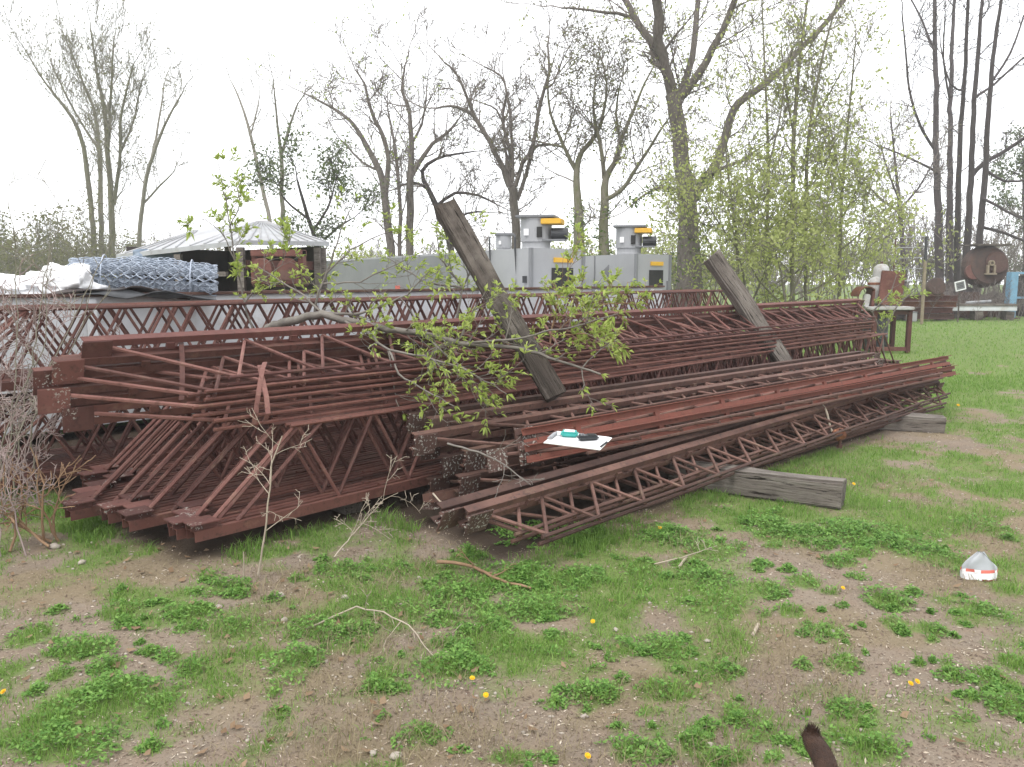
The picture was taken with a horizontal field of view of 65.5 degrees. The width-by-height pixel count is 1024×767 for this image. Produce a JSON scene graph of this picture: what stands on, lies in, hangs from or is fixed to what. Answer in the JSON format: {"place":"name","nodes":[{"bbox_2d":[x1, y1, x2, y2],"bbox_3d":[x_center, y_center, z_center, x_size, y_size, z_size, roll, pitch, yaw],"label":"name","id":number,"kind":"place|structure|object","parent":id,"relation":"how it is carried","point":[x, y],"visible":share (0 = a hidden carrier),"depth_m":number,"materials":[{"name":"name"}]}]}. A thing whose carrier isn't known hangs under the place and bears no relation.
{"place":"outdoors","nodes":[
{"label":"outdoors","id":0,"kind":"place"},
{"bbox_2d":[0,216,1022,293],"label":"distant foliage","id":1,"kind":"object","parent":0,"point":[589,250],"depth_m":74.48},
{"bbox_2d":[0,285,1023,766],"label":"ground","id":2,"kind":"structure","parent":0,"point":[484,539],"depth_m":3.71,"materials":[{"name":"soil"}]},
{"bbox_2d":[0,353,56,556],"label":"dry bush","id":3,"kind":"object","parent":2,"relation":"on","point":[2,451],"visible":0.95,"depth_m":4.63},
{"bbox_2d":[0,447,95,551],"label":"dry bush","id":4,"kind":"object","parent":2,"relation":"on","point":[42,539],"visible":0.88,"depth_m":4.75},
{"bbox_2d":[0,232,115,281],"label":"bare bush","id":5,"kind":"object","parent":2,"relation":"on","point":[4,269],"visible":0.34,"depth_m":41.78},
{"bbox_2d":[0,254,121,512],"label":"dry bush","id":6,"kind":"object","parent":2,"relation":"on","point":[34,316],"visible":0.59,"depth_m":5.44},
{"bbox_2d":[0,193,126,274],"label":"bare bush","id":7,"kind":"object","parent":2,"relation":"on","point":[60,235],"visible":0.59,"depth_m":45.17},
{"bbox_2d":[0,159,130,528],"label":"dry bush","id":8,"kind":"object","parent":2,"relation":"on","point":[34,363],"visible":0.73,"depth_m":5.19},
{"bbox_2d":[0,0,171,274],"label":"bare tree","id":9,"kind":"object","parent":2,"relation":"on","point":[109,109],"visible":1,"depth_m":42.57,"materials":[{"name":"grey plant"}]},
{"bbox_2d":[109,40,205,246],"bbox_3d":[-16.442,-9.863,38.275,6.527,12.762,3.292,5,9,33],"label":"bare tree","id":10,"kind":"object","parent":2,"relation":"on","point":[154,147],"visible":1,"depth_m":38.35,"materials":[{"name":"grey plant"}]},
{"bbox_2d":[116,220,328,290],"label":"shed","id":11,"kind":"structure","parent":2,"relation":"on","point":[190,248],"depth_m":13.20,"materials":[{"name":"metal"}]},
{"bbox_2d":[230,110,396,265],"bbox_3d":[-5.781,-4.760,23.958,4.998,6.458,2.926,-3,8,-21],"label":"dark leafy tree","id":12,"kind":"object","parent":2,"relation":"on","point":[335,173],"visible":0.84,"depth_m":23.70,"materials":[{"name":"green plant"}]},
{"bbox_2d":[0,285,664,436],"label":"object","id":13,"kind":"object","parent":2,"relation":"on","point":[199,324],"visible":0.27,"depth_m":8.79,"materials":[{"name":"paint"}]},
{"bbox_2d":[73,288,215,299],"bbox_3d":[-4.009,-0.910,8.254,1.838,0.167,0.859,-3,8,-29],"label":"rubber sheet","id":14,"kind":"object","parent":13,"relation":"on","point":[130,294],"visible":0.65,"depth_m":8.02,"materials":[{"name":"grey plastic"}]},
{"bbox_2d":[13,262,108,293],"bbox_3d":[-4.563,-1.046,8.064,0.793,0.364,0.704,2,8,14],"label":"plastic sheet heap","id":15,"kind":"object","parent":14,"relation":"on","point":[77,275],"visible":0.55,"depth_m":7.87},
{"bbox_2d":[68,254,218,296],"bbox_3d":[-3.914,-1.135,8.515,1.464,0.486,0.486,-2,8,-15],"label":"fence roll","id":16,"kind":"object","parent":14,"relation":"on","point":[113,266],"visible":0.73,"depth_m":8.45,"materials":[{"name":"metal"}]},
{"bbox_2d":[250,250,308,290],"bbox_3d":[-3.439,-1.063,11.882,0.800,1.835,0.614,0,8,0],"label":"rusty press","id":17,"kind":"object","parent":13,"relation":"in","point":[268,267],"visible":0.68,"depth_m":11.55,"materials":[{"name":"metal"}]},
{"bbox_2d":[372,209,495,317],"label":"leafy shoot","id":18,"kind":"object","parent":13,"relation":"in","point":[445,260],"visible":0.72,"depth_m":7.41,"materials":[{"name":"plant"}]},
{"bbox_2d":[325,502,361,516],"bbox_3d":[-2.181,0.714,6.431,3.001,0.109,0.174,7,10,43],"label":"wooden timber","id":19,"kind":"object","parent":2,"relation":"on","point":[350,509],"visible":0.06,"depth_m":5.41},
{"bbox_2d":[0,331,751,487],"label":"steel joist","id":20,"kind":"object","parent":19,"relation":"on","point":[194,450],"visible":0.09,"depth_m":6.30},
{"bbox_2d":[89,362,757,473],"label":"steel joist","id":21,"kind":"object","parent":19,"relation":"on","point":[130,450],"visible":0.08,"depth_m":6.08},
{"bbox_2d":[59,346,813,520],"bbox_3d":[1.373,-0.041,9.192,0.142,0.587,12.041,6,10,43],"label":"steel joist","id":22,"kind":"object","parent":19,"relation":"on","point":[85,507],"visible":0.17,"depth_m":5.25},
{"bbox_2d":[77,353,798,486],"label":"steel joist","id":23,"kind":"object","parent":19,"relation":"on","point":[90,476],"visible":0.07,"depth_m":5.90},
{"bbox_2d":[67,348,820,501],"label":"steel joist","id":24,"kind":"object","parent":19,"relation":"on","point":[115,495],"visible":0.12,"depth_m":5.66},
{"bbox_2d":[72,348,817,495],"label":"steel joist","id":25,"kind":"object","parent":19,"relation":"on","point":[106,491],"visible":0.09,"depth_m":5.69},
{"bbox_2d":[83,346,820,490],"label":"steel joist","id":26,"kind":"object","parent":19,"relation":"on","point":[112,485],"visible":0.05,"depth_m":5.68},
{"bbox_2d":[102,349,809,483],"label":"steel joist","id":27,"kind":"object","parent":19,"relation":"on","point":[125,476],"visible":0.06,"depth_m":5.81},
{"bbox_2d":[96,342,842,523],"bbox_3d":[1.636,-0.033,9.124,0.142,0.587,12.041,7,11,43],"label":"steel joist","id":28,"kind":"object","parent":19,"relation":"on","point":[109,512],"visible":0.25,"depth_m":5.38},
{"bbox_2d":[118,344,841,501],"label":"steel joist","id":29,"kind":"object","parent":19,"relation":"on","point":[143,495],"visible":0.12,"depth_m":5.41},
{"bbox_2d":[117,340,857,531],"bbox_3d":[1.825,-0.013,8.992,0.142,0.587,12.041,8,11,42],"label":"steel joist","id":30,"kind":"object","parent":19,"relation":"on","point":[139,518],"visible":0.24,"depth_m":5.10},
{"bbox_2d":[123,337,853,510],"bbox_3d":[1.784,-0.031,9.124,0.142,0.587,12.041,9,11,42],"label":"steel joist","id":31,"kind":"object","parent":19,"relation":"on","point":[147,502],"visible":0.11,"depth_m":5.51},
{"bbox_2d":[171,332,887,515],"bbox_3d":[2.145,-0.014,8.993,0.142,0.587,12.041,7,10,43],"label":"steel joist","id":32,"kind":"object","parent":19,"relation":"on","point":[193,510],"visible":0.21,"depth_m":5.66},
{"bbox_2d":[176,334,882,510],"bbox_3d":[2.114,-0.035,9.130,0.142,0.587,12.041,6,10,43],"label":"steel joist","id":33,"kind":"object","parent":19,"relation":"on","point":[194,503],"visible":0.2,"depth_m":5.56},
{"bbox_2d":[0,342,712,474],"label":"steel joist","id":34,"kind":"object","parent":2,"relation":"on","point":[112,455],"visible":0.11,"depth_m":6.42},
{"bbox_2d":[259,0,495,256],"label":"bare tree","id":35,"kind":"object","parent":2,"relation":"on","point":[412,170],"visible":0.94,"depth_m":27.49,"materials":[{"name":"grey plant"}]},
{"bbox_2d":[348,88,546,252],"bbox_3d":[-2.249,-6.019,27.473,6.911,8.018,3.903,0,8,0],"label":"leaning tree","id":36,"kind":"object","parent":2,"relation":"on","point":[435,203],"visible":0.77,"depth_m":27.51,"materials":[{"name":"black plant"}]},
{"bbox_2d":[326,234,584,289],"bbox_3d":[-2.888,-2.554,21.050,1.493,2.059,15.822,-4,9,-28],"label":"industrial dryer","id":37,"kind":"object","parent":2,"relation":"on","point":[527,267],"visible":0.41,"depth_m":16.18,"materials":[{"name":"grey metal"}]},
{"bbox_2d":[515,214,567,247],"bbox_3d":[0.587,-2.805,14.830,0.942,0.622,0.645,2,8,12],"label":"exhaust fan","id":38,"kind":"object","parent":37,"relation":"on","point":[538,231],"visible":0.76,"depth_m":14.59,"materials":[{"name":"grey metal"}]},
{"bbox_2d":[389,0,618,248],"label":"bare tree","id":39,"kind":"object","parent":2,"relation":"on","point":[509,174],"visible":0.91,"depth_m":25.75,"materials":[{"name":"grey plant"}]},
{"bbox_2d":[5,448,1007,766],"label":"fallen leaves","id":40,"kind":"object","parent":2,"relation":"on","point":[383,700],"visible":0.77,"depth_m":3.25,"materials":[{"name":"brown plant"}]},
{"bbox_2d":[0,372,1023,766],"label":"grass","id":41,"kind":"structure","parent":2,"relation":"on","point":[934,522],"depth_m":3.78,"materials":[{"name":"plant"}]},
{"bbox_2d":[0,417,1023,766],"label":"litter","id":42,"kind":"object","parent":2,"relation":"on","point":[554,665],"visible":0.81,"depth_m":3.21,"materials":[{"name":"plant"}]},
{"bbox_2d":[0,503,1023,766],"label":"clover","id":43,"kind":"object","parent":2,"relation":"on","point":[682,637],"visible":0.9,"depth_m":3.58,"materials":[{"name":"green plant"}]},
{"bbox_2d":[8,425,1021,766],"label":"gravel","id":44,"kind":"structure","parent":2,"relation":"on","point":[552,625],"depth_m":3.28,"materials":[{"name":"stone"}]},
{"bbox_2d":[183,333,901,542],"bbox_3d":[2.281,0.011,8.800,0.142,0.587,12.041,7,11,42],"label":"steel joist","id":45,"kind":"object","parent":2,"relation":"on","point":[203,528],"visible":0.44,"depth_m":5.15,"materials":[{"name":"metal"}]},
{"bbox_2d":[61,325,873,432],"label":"steel joist","id":46,"kind":"object","parent":45,"relation":"on","point":[78,418],"visible":0.41,"depth_m":5.33,"materials":[{"name":"metal"}]},
{"bbox_2d":[0,290,701,373],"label":"steel joist","id":47,"kind":"object","parent":46,"relation":"on","point":[168,318],"visible":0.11,"depth_m":7.63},
{"bbox_2d":[0,289,709,371],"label":"steel joist","id":48,"kind":"object","parent":46,"relation":"on","point":[10,331],"visible":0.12,"depth_m":7.60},
{"bbox_2d":[0,290,715,376],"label":"steel joist","id":49,"kind":"object","parent":46,"relation":"on","point":[146,331],"visible":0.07,"depth_m":7.10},
{"bbox_2d":[0,289,717,374],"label":"steel joist","id":50,"kind":"object","parent":46,"relation":"on","point":[210,318],"visible":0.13,"depth_m":7.72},
{"bbox_2d":[0,290,724,380],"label":"steel joist","id":51,"kind":"object","parent":46,"relation":"on","point":[60,336],"visible":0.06,"depth_m":7.17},
{"bbox_2d":[0,289,732,378],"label":"steel joist","id":52,"kind":"object","parent":46,"relation":"on","point":[165,329],"visible":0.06,"depth_m":7.22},
{"bbox_2d":[0,290,739,391],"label":"steel joist","id":53,"kind":"object","parent":46,"relation":"on","point":[7,385],"visible":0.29,"depth_m":6.89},
{"bbox_2d":[177,146,307,327],"bbox_3d":[-2.324,-1.236,6.868,1.120,1.615,0.468,0,8,0],"label":"leafy shoot","id":54,"kind":"object","parent":53,"relation":"on","point":[247,199],"visible":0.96,"depth_m":6.83,"materials":[{"name":"plant"}]},
{"bbox_2d":[36,316,871,417],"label":"steel joist","id":55,"kind":"object","parent":46,"relation":"on","point":[54,400],"visible":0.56,"depth_m":5.06,"materials":[{"name":"metal"}]},
{"bbox_2d":[32,310,869,403],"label":"steel joist","id":56,"kind":"object","parent":55,"relation":"on","point":[42,377],"visible":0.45,"depth_m":5.45,"materials":[{"name":"metal"}]},
{"bbox_2d":[51,305,874,401],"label":"steel joist","id":57,"kind":"object","parent":56,"relation":"on","point":[68,370],"visible":0.72,"depth_m":5.53,"materials":[{"name":"metal"}]},
{"bbox_2d":[79,298,875,386],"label":"steel joist","id":58,"kind":"object","parent":57,"relation":"on","point":[99,346],"visible":0.9,"depth_m":5.82,"materials":[{"name":"metal"}]},
{"bbox_2d":[297,186,431,321],"bbox_3d":[-1.204,-1.056,6.537,1.125,1.101,0.460,2,8,12],"label":"leafy shoot","id":59,"kind":"object","parent":58,"relation":"on","point":[396,230],"visible":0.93,"depth_m":6.48,"materials":[{"name":"plant"}]},
{"bbox_2d":[524,222,662,362],"bbox_3d":[0.657,-0.791,6.852,1.188,1.188,0.726,5,9,35],"label":"leafy shoot","id":60,"kind":"object","parent":58,"relation":"on","point":[551,299],"visible":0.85,"depth_m":6.74,"materials":[{"name":"green plant"}]},
{"bbox_2d":[702,249,800,373],"bbox_3d":[3.058,-0.629,9.731,0.215,2.296,0.252,-32,-3,-11],"label":"wooden timber","id":61,"kind":"object","parent":58,"relation":"on","point":[735,290],"visible":0.59,"depth_m":9.65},
{"bbox_2d":[61,315,848,388],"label":"steel joist","id":62,"kind":"object","parent":55,"relation":"on","point":[207,378],"visible":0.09,"depth_m":5.42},
{"bbox_2d":[479,0,714,255],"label":"ivy tree","id":63,"kind":"object","parent":2,"relation":"on","point":[603,225],"visible":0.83,"depth_m":24.98,"materials":[{"name":"grey plant"}]},
{"bbox_2d":[585,254,671,315],"bbox_3d":[1.971,-2.216,19.580,1.303,1.781,5.170,-4,9,-27],"label":"industrial dryer","id":64,"kind":"object","parent":2,"relation":"on","point":[653,269],"visible":0.32,"depth_m":17.59,"materials":[{"name":"grey metal"}]},
{"bbox_2d":[613,225,656,254],"bbox_3d":[2.753,-3.200,17.804,0.942,0.642,0.645,2,8,12],"label":"exhaust fan","id":65,"kind":"object","parent":64,"relation":"on","point":[629,240],"visible":0.85,"depth_m":17.57,"materials":[{"name":"grey metal"}]},
{"bbox_2d":[500,0,871,314],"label":"tree","id":66,"kind":"object","parent":2,"relation":"on","point":[675,96],"visible":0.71,"depth_m":22.36,"materials":[{"name":"grey plant"}]},
{"bbox_2d":[458,390,923,527],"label":"steel joist","id":67,"kind":"object","parent":2,"relation":"on","point":[649,477],"visible":0.16,"depth_m":6.89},
{"bbox_2d":[453,397,909,496],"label":"steel joist","id":68,"kind":"object","parent":67,"relation":"on","point":[473,481],"visible":0.16,"depth_m":5.47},
{"bbox_2d":[437,419,700,477],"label":"steel joist","id":69,"kind":"object","parent":68,"relation":"on","point":[451,462],"visible":0.12,"depth_m":5.37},
{"bbox_2d":[419,364,871,460],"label":"steel joist","id":70,"kind":"object","parent":69,"relation":"on","point":[443,449],"visible":0.04,"depth_m":5.71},
{"bbox_2d":[233,234,622,434],"bbox_3d":[-0.769,-0.392,5.837,3.121,1.490,1.289,3,8,20],"label":"fallen branch","id":71,"kind":"object","parent":70,"relation":"on","point":[387,327],"visible":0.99,"depth_m":5.80,"materials":[{"name":"plant"}]},
{"bbox_2d":[459,368,902,471],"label":"steel joist","id":72,"kind":"object","parent":68,"relation":"on","point":[475,461],"visible":0.15,"depth_m":5.40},
{"bbox_2d":[409,358,884,455],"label":"steel joist","id":73,"kind":"object","parent":72,"relation":"on","point":[428,441],"visible":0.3,"depth_m":5.94,"materials":[{"name":"metal"}]},
{"bbox_2d":[403,351,866,433],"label":"steel joist","id":74,"kind":"object","parent":73,"relation":"on","point":[416,423],"visible":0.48,"depth_m":6.88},
{"bbox_2d":[426,352,881,429],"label":"steel joist","id":75,"kind":"object","parent":73,"relation":"on","point":[567,401],"visible":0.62,"depth_m":6.81,"materials":[{"name":"metal"}]},
{"bbox_2d":[436,197,566,403],"bbox_3d":[-0.093,-0.656,6.201,0.207,1.776,0.213,-29,-5,-6],"label":"wooden timber","id":76,"kind":"object","parent":75,"relation":"on","point":[483,269],"visible":0.85,"depth_m":6.12,"materials":[{"name":"wood"}]},
{"bbox_2d":[482,368,942,472],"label":"steel joist","id":77,"kind":"object","parent":72,"relation":"on","point":[500,455],"visible":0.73,"depth_m":6.08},
{"bbox_2d":[641,216,797,312],"bbox_3d":[8.672,-5.075,33.776,7.279,4.398,6.644,-7,10,-41],"label":"leafy bush","id":78,"kind":"object","parent":2,"relation":"on","point":[710,280],"visible":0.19,"depth_m":33.62,"materials":[{"name":"green plant"}]},
{"bbox_2d":[629,28,821,273],"bbox_3d":[5.023,-4.364,18.431,4.470,7.145,2.938,0,8,0],"label":"sapling","id":79,"kind":"object","parent":2,"relation":"on","point":[683,192],"visible":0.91,"depth_m":18.40,"materials":[{"name":"green plant"}]},
{"bbox_2d":[670,458,845,507],"bbox_3d":[1.786,0.724,5.890,1.245,0.214,0.224,4,9,32],"label":"wooden timber","id":80,"kind":"object","parent":2,"relation":"on","point":[814,489],"visible":0.66,"depth_m":5.72,"materials":[{"name":"wood"}]},
{"bbox_2d":[457,386,950,545],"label":"steel joist","id":81,"kind":"object","parent":80,"relation":"on","point":[480,515],"visible":0.91,"depth_m":5.45,"materials":[{"name":"metal"}]},
{"bbox_2d":[500,380,946,508],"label":"steel joist","id":82,"kind":"object","parent":80,"relation":"on","point":[935,383],"visible":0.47,"depth_m":7.74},
{"bbox_2d":[430,385,934,543],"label":"steel joist","id":83,"kind":"object","parent":82,"relation":"on","point":[453,511],"visible":0.56,"depth_m":5.22,"materials":[{"name":"metal"}]},
{"bbox_2d":[517,365,959,465],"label":"steel joist","id":84,"kind":"object","parent":83,"relation":"on","point":[527,456],"visible":0.62,"depth_m":6.22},
{"bbox_2d":[514,355,951,443],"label":"steel joist","id":85,"kind":"object","parent":84,"relation":"on","point":[618,419],"visible":0.9,"depth_m":6.50,"materials":[{"name":"metal"}]},
{"bbox_2d":[702,0,855,309],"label":"sapling","id":86,"kind":"object","parent":2,"relation":"on","point":[766,110],"visible":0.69,"depth_m":19.93,"materials":[{"name":"green plant"}]},
{"bbox_2d":[647,90,933,331],"bbox_3d":[6.985,-4.109,20.505,7.192,6.087,3.987,0,8,0],"label":"leafy bush","id":87,"kind":"object","parent":2,"relation":"on","point":[716,228],"visible":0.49,"depth_m":20.16,"materials":[{"name":"green plant"}]},
{"bbox_2d":[691,150,927,327],"bbox_3d":[6.681,-3.077,18.280,5.152,4.633,3.316,0,8,0],"label":"leafy bush","id":88,"kind":"object","parent":2,"relation":"on","point":[781,240],"visible":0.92,"depth_m":18.15,"materials":[{"name":"green plant"}]},
{"bbox_2d":[729,0,891,326],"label":"sapling","id":89,"kind":"object","parent":2,"relation":"on","point":[787,63],"visible":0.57,"depth_m":19.82,"materials":[{"name":"green plant"}]},
{"bbox_2d":[755,0,900,300],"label":"sapling","id":90,"kind":"object","parent":2,"relation":"on","point":[816,90],"visible":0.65,"depth_m":19.84,"materials":[{"name":"green plant"}]},
{"bbox_2d":[783,0,932,304],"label":"sapling","id":91,"kind":"object","parent":2,"relation":"on","point":[858,194],"visible":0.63,"depth_m":20.79,"materials":[{"name":"green plant"}]},
{"bbox_2d":[721,307,1023,392],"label":"grass","id":92,"kind":"structure","parent":2,"relation":"on","point":[980,358],"depth_m":17.79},
{"bbox_2d":[789,199,972,306],"bbox_3d":[17.360,-6.156,38.425,8.088,5.331,7.382,2,8,12],"label":"leafy bush","id":93,"kind":"object","parent":2,"relation":"on","point":[888,260],"visible":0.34,"depth_m":37.64,"materials":[{"name":"green plant"}]},
{"bbox_2d":[823,410,944,433],"bbox_3d":[3.591,0.377,8.561,1.879,0.198,0.205,3,8,24],"label":"wooden timber","id":94,"kind":"object","parent":2,"relation":"on","point":[921,423],"visible":0.28,"depth_m":8.22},
{"bbox_2d":[855,310,912,352],"bbox_3d":[7.960,-1.136,17.070,0.822,0.908,0.790,0,8,0],"label":"steel stand","id":95,"kind":"object","parent":2,"relation":"on","point":[906,348],"visible":0.55,"depth_m":16.72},
{"bbox_2d":[838,62,968,298],"bbox_3d":[16.107,-8.154,33.132,5.631,10.744,4.448,0,8,0],"label":"bare tree","id":96,"kind":"object","parent":2,"relation":"on","point":[897,189],"visible":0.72,"depth_m":33.11,"materials":[{"name":"green plant"}]},
{"bbox_2d":[838,0,983,280],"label":"dark tree","id":97,"kind":"object","parent":2,"relation":"on","point":[938,243],"visible":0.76,"depth_m":36.02,"materials":[{"name":"black plant"}]},
{"bbox_2d":[811,194,1011,297],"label":"bare bush","id":98,"kind":"object","parent":2,"relation":"on","point":[930,260],"visible":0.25,"depth_m":40.26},
{"bbox_2d":[899,0,987,284],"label":"dark tree","id":99,"kind":"object","parent":2,"relation":"on","point":[949,153],"visible":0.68,"depth_m":36.95,"materials":[{"name":"brown plant"}]},
{"bbox_2d":[883,179,1023,291],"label":"bare bush","id":100,"kind":"object","parent":2,"relation":"on","point":[1015,249],"visible":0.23,"depth_m":41.73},
{"bbox_2d":[923,0,995,281],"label":"dark tree","id":101,"kind":"object","parent":2,"relation":"on","point":[957,263],"visible":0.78,"depth_m":34.74,"materials":[{"name":"brown plant"}]},
{"bbox_2d":[960,551,997,581],"bbox_3d":[2.514,0.976,4.279,0.198,0.145,0.100,1,8,8],"label":"plastic bag","id":102,"kind":"object","parent":2,"relation":"on","point":[976,564],"visible":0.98,"depth_m":4.26,"materials":[{"name":"grey"}]},
{"bbox_2d":[957,244,1011,316],"bbox_3d":[18.630,-4.053,31.466,1.770,2.858,1.050,0,8,0],"label":"round machine","id":103,"kind":"object","parent":2,"relation":"on","point":[985,265],"visible":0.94,"depth_m":31.12,"materials":[{"name":"metal"}]},
{"bbox_2d":[957,0,1023,286],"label":"dark tree","id":104,"kind":"object","parent":2,"relation":"on","point":[972,171],"visible":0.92,"depth_m":34.10,"materials":[{"name":"black plant"}]},
{"bbox_2d":[965,0,1023,292],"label":"dark tree","id":105,"kind":"object","parent":2,"relation":"on","point":[981,227],"visible":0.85,"depth_m":33.59,"materials":[{"name":"black plant"}]},
{"bbox_2d":[977,121,1023,275],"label":"dark evergreen","id":106,"kind":"object","parent":2,"relation":"on","point":[1017,161],"visible":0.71,"depth_m":43.28,"materials":[{"name":"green plant"}]},
{"bbox_3d":[4.170,-0.192,13.165,3.012,0.103,0.165,7,10,43],"label":"wooden timber","id":107,"kind":"object","parent":2,"relation":"on","visible":0},
{"bbox_2d":[0,333,736,471],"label":"steel joist","id":108,"kind":"object","parent":107,"relation":"on","point":[98,454],"visible":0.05,"depth_m":6.38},
{"bbox_2d":[163,333,890,539],"bbox_3d":[2.164,0.005,8.840,0.142,0.587,12.041,7,10,43],"label":"steel joist","id":109,"kind":"object","parent":107,"relation":"on","point":[176,525],"visible":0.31,"depth_m":5.19,"materials":[{"name":"metal"}]},
{"bbox_2d":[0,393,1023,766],"bbox_3d":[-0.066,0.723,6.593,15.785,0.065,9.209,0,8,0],"label":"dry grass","id":110,"kind":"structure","parent":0,"point":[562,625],"depth_m":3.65,"materials":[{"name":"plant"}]},
{"bbox_2d":[0,0,1023,284],"label":"sky","id":111,"kind":"structure","parent":0,"point":[31,133],"materials":[{"name":"white"}]},
{"bbox_2d":[800,721,838,766],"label":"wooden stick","id":112,"kind":"object","parent":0,"point":[819,751],"visible":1,"depth_m":1.79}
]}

